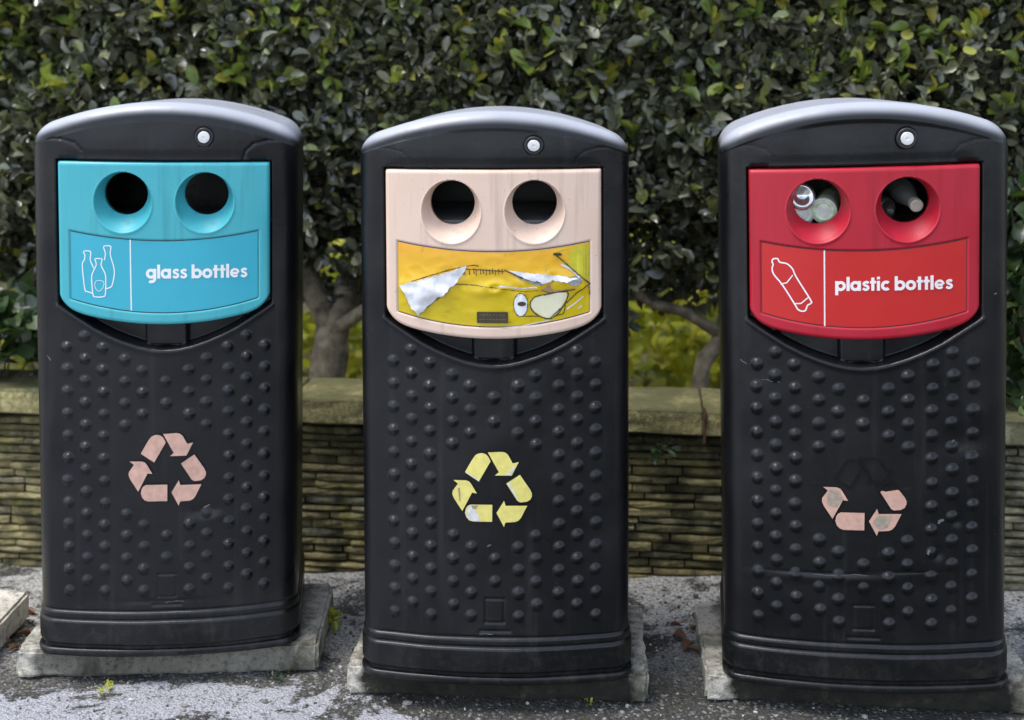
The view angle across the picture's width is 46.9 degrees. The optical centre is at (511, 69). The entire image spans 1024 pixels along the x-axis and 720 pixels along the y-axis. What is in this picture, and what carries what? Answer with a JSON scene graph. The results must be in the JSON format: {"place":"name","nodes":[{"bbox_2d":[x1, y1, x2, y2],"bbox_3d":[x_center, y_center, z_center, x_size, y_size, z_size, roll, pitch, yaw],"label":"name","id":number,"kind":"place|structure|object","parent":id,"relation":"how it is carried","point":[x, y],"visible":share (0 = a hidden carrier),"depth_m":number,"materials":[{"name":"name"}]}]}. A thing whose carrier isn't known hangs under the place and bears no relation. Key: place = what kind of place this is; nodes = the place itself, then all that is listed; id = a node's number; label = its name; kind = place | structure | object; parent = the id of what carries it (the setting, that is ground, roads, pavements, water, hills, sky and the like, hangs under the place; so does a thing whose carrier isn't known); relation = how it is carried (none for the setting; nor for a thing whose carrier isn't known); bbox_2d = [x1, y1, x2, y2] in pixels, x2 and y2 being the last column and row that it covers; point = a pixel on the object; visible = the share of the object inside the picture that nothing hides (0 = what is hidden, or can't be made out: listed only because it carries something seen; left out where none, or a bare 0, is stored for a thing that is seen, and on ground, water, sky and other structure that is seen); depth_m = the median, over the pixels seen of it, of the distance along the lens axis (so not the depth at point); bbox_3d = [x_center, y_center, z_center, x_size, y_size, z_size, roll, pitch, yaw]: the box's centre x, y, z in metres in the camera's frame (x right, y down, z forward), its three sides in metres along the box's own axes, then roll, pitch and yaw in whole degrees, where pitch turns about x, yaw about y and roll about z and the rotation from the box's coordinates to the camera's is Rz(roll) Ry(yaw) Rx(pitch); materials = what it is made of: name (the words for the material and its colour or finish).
{"place":"outdoors","nodes":[
{"label":"outdoors","id":0,"kind":"place"},
{"bbox_2d":[0,562,1023,719],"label":"ground","id":1,"kind":"structure","parent":0,"point":[219,690],"depth_m":2.76,"materials":[{"name":"grey gravel"}]},
{"bbox_2d":[8,643,18,649],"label":"dead leaf","id":2,"kind":"object","parent":1,"relation":"on","point":[12,645],"visible":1,"depth_m":2.97,"materials":[{"name":"brown plant"}]},
{"bbox_2d":[0,590,28,648],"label":"concrete slab","id":3,"kind":"structure","parent":1,"relation":"on","point":[14,610],"depth_m":3.07,"materials":[{"name":"grey concrete"}]},
{"bbox_2d":[18,628,30,633],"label":"dead leaf","id":4,"kind":"object","parent":1,"relation":"on","point":[24,631],"visible":0.79,"depth_m":3.06,"materials":[{"name":"brown plant"}]},
{"bbox_2d":[29,607,34,612],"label":"dead leaf","id":5,"kind":"object","parent":1,"relation":"on","point":[31,609],"visible":0.42,"depth_m":3.22,"materials":[{"name":"brown plant"}]},
{"bbox_2d":[98,679,112,694],"bbox_3d":[-0.955,1.452,2.774,0.033,0.023,0.061,0,0,21],"label":"weed","id":6,"kind":"object","parent":1,"relation":"on","point":[108,682],"visible":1,"depth_m":2.77,"materials":[{"name":"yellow plant"}]},
{"bbox_2d":[16,584,333,676],"bbox_3d":[-0.838,1.424,3.015,0.725,0.071,0.345,0,0,-2],"label":"concrete pad","id":7,"kind":"object","parent":1,"relation":"on","point":[303,650],"visible":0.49,"depth_m":2.85,"materials":[{"name":"grey concrete"}]},
{"bbox_2d":[34,98,304,656],"bbox_3d":[-0.850,0.735,3.013,0.637,1.317,0.436,0,0,-4],"label":"recycling bin","id":8,"kind":"object","parent":7,"relation":"on","point":[169,254],"visible":1,"depth_m":2.81,"materials":[{"name":"black plastic"}]},
{"bbox_2d":[267,668,291,681],"bbox_3d":[-0.558,1.459,2.846,0.041,0.029,0.051,0,0,34],"label":"weed","id":9,"kind":"object","parent":1,"relation":"on","point":[274,676],"visible":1,"depth_m":2.84,"materials":[{"name":"green plant"}]},
{"bbox_2d":[328,607,341,632],"bbox_3d":[-0.486,1.432,3.090,0.076,0.060,0.078,0,0,0],"label":"weed","id":10,"kind":"object","parent":1,"relation":"on","point":[331,616],"visible":0.58,"depth_m":3.08,"materials":[{"name":"green plant"}]},
{"bbox_2d":[0,221,719,388],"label":"soil bed","id":11,"kind":"object","parent":1,"relation":"on","point":[308,354],"depth_m":5.52,"materials":[{"name":"brown soil"}]},
{"bbox_2d":[0,282,34,369],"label":"understorey shrub","id":12,"kind":"object","parent":11,"relation":"on","point":[22,361],"depth_m":4.93,"materials":[{"name":"green plant"}]},
{"bbox_2d":[0,0,195,288],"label":"hedge shrub","id":13,"kind":"object","parent":11,"relation":"on","point":[45,79],"visible":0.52,"depth_m":3.81,"materials":[{"name":"green plant"}]},
{"bbox_2d":[63,0,481,379],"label":"hedge shrub","id":14,"kind":"object","parent":11,"relation":"on","point":[313,70],"visible":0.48,"depth_m":3.74,"materials":[{"name":"green plant"}]},
{"bbox_2d":[303,239,362,378],"bbox_3d":[-0.638,1.003,5.011,1.026,0.890,1.050,0,0,6],"label":"understorey shrub","id":15,"kind":"object","parent":11,"relation":"on","point":[354,366],"visible":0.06,"depth_m":4.75,"materials":[{"name":"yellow plant"}]},
{"bbox_2d":[362,0,887,398],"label":"hedge shrub","id":16,"kind":"object","parent":11,"relation":"on","point":[667,91],"visible":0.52,"depth_m":3.66,"materials":[{"name":"green plant"}]},
{"bbox_2d":[629,221,719,388],"bbox_3d":[0.537,1.028,4.782,0.980,0.877,0.970,0,0,-18],"label":"understorey shrub","id":17,"kind":"object","parent":11,"relation":"on","point":[655,341],"visible":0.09,"depth_m":4.52,"materials":[{"name":"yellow plant"}]},
{"bbox_2d":[647,271,719,388],"bbox_3d":[1.000,0.984,4.836,0.948,0.874,1.035,0,0,6],"label":"understorey shrub","id":18,"kind":"object","parent":11,"relation":"on","point":[667,366],"visible":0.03,"depth_m":4.72,"materials":[{"name":"green plant"}]},
{"bbox_2d":[771,0,1023,319],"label":"hedge shrub","id":19,"kind":"object","parent":11,"relation":"on","point":[965,56],"visible":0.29,"depth_m":3.56,"materials":[{"name":"green plant"}]},
{"bbox_2d":[347,605,648,700],"bbox_3d":[-0.025,1.425,2.915,0.705,0.071,0.366,0,0,4],"label":"concrete pad","id":20,"kind":"object","parent":1,"relation":"on","point":[632,685],"visible":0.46,"depth_m":2.74,"materials":[{"name":"grey concrete"}]},
{"bbox_2d":[360,106,631,684],"bbox_3d":[-0.035,0.743,2.880,0.633,1.300,0.442,0,0,2],"label":"recycling bin","id":21,"kind":"object","parent":20,"relation":"on","point":[495,291],"visible":1,"depth_m":2.68,"materials":[{"name":"black plastic"}]},
{"bbox_2d":[0,369,1023,589],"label":"stone wall","id":22,"kind":"structure","parent":1,"relation":"on","point":[675,516],"depth_m":3.48,"materials":[{"name":"beige stone"}]},
{"bbox_2d":[0,265,37,378],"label":"ivy","id":23,"kind":"object","parent":22,"relation":"on","point":[18,322],"visible":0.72,"depth_m":3.66,"materials":[{"name":"green plant"}]},
{"bbox_2d":[648,438,681,464],"bbox_3d":[0.439,1.096,3.388,0.094,0.069,0.057,0,0,-13],"label":"weed","id":24,"kind":"object","parent":22,"relation":"attached to","point":[656,450],"depth_m":3.39,"materials":[{"name":"green plant"}]},
{"bbox_2d":[1006,166,1023,415],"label":"ivy","id":25,"kind":"object","parent":22,"relation":"on","point":[1015,330],"visible":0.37,"depth_m":3.39,"materials":[{"name":"green plant"}]},
{"bbox_2d":[584,697,593,705],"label":"weed","id":26,"kind":"object","parent":1,"relation":"on","point":[591,699],"visible":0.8,"depth_m":2.72,"materials":[{"name":"green plant"}]},
{"bbox_2d":[669,620,680,625],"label":"dead leaf","id":27,"kind":"object","parent":1,"relation":"on","point":[676,623],"visible":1,"depth_m":3.09,"materials":[{"name":"brown plant"}]},
{"bbox_2d":[673,628,685,637],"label":"dead leaf","id":28,"kind":"object","parent":1,"relation":"on","point":[679,632],"visible":1,"depth_m":3.04,"materials":[{"name":"brown plant"}]},
{"bbox_2d":[682,639,693,651],"bbox_3d":[0.443,1.445,2.972,0.033,0.020,0.040,0,0,0],"label":"dead leaf","id":29,"kind":"object","parent":1,"relation":"on","point":[686,643],"visible":1,"depth_m":2.98,"materials":[{"name":"brown plant"}]},
{"bbox_2d":[688,645,699,652],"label":"dead leaf","id":30,"kind":"object","parent":1,"relation":"on","point":[695,648],"visible":0.74,"depth_m":2.95,"materials":[{"name":"brown plant"}]},
{"bbox_2d":[694,603,1023,712],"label":"concrete pad","id":31,"kind":"object","parent":1,"relation":"on","point":[719,684],"visible":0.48,"depth_m":2.71,"materials":[{"name":"grey concrete"}]},
{"bbox_2d":[717,98,1007,693],"bbox_3d":[0.818,0.734,2.846,0.648,1.326,0.440,0,0,6],"label":"recycling bin","id":32,"kind":"object","parent":31,"relation":"on","point":[863,382],"visible":1,"depth_m":2.64,"materials":[{"name":"black plastic"}]},
{"bbox_2d":[795,208,812,221],"bbox_3d":[0.660,0.327,2.809,0.052,0.052,0.198,0,2,-6],"label":"plastic bottle","id":33,"kind":"object","parent":32,"relation":"in","point":[806,215],"visible":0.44,"depth_m":2.71,"materials":[{"name":"clear plastic"}]},
{"bbox_2d":[793,183,815,210],"bbox_3d":[0.668,0.308,2.813,0.068,0.068,0.218,0,-10,2],"label":"plastic bottle","id":34,"kind":"object","parent":32,"relation":"in","point":[804,197],"visible":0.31,"depth_m":2.71,"materials":[{"name":"clear plastic"}]},
{"bbox_2d":[811,184,839,222],"bbox_3d":[0.751,0.309,2.798,0.060,0.060,0.208,0,8,22],"label":"plastic bottle","id":35,"kind":"object","parent":32,"relation":"in","point":[825,206],"visible":0.91,"depth_m":2.71,"materials":[{"name":"plastic"}]},
{"bbox_2d":[881,195,895,217],"bbox_3d":[0.811,0.319,2.796,0.060,0.060,0.208,0,0,-29],"label":"plastic bottle","id":36,"kind":"object","parent":32,"relation":"in","point":[888,205],"visible":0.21,"depth_m":2.71,"materials":[{"name":"black plastic"}]},
{"bbox_2d":[885,177,922,211],"bbox_3d":[0.919,0.285,2.775,0.056,0.056,0.200,0,14,0],"label":"plastic bottle","id":37,"kind":"object","parent":32,"relation":"in","point":[902,191],"visible":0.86,"depth_m":2.73,"materials":[{"name":"black plastic"}]}
]}

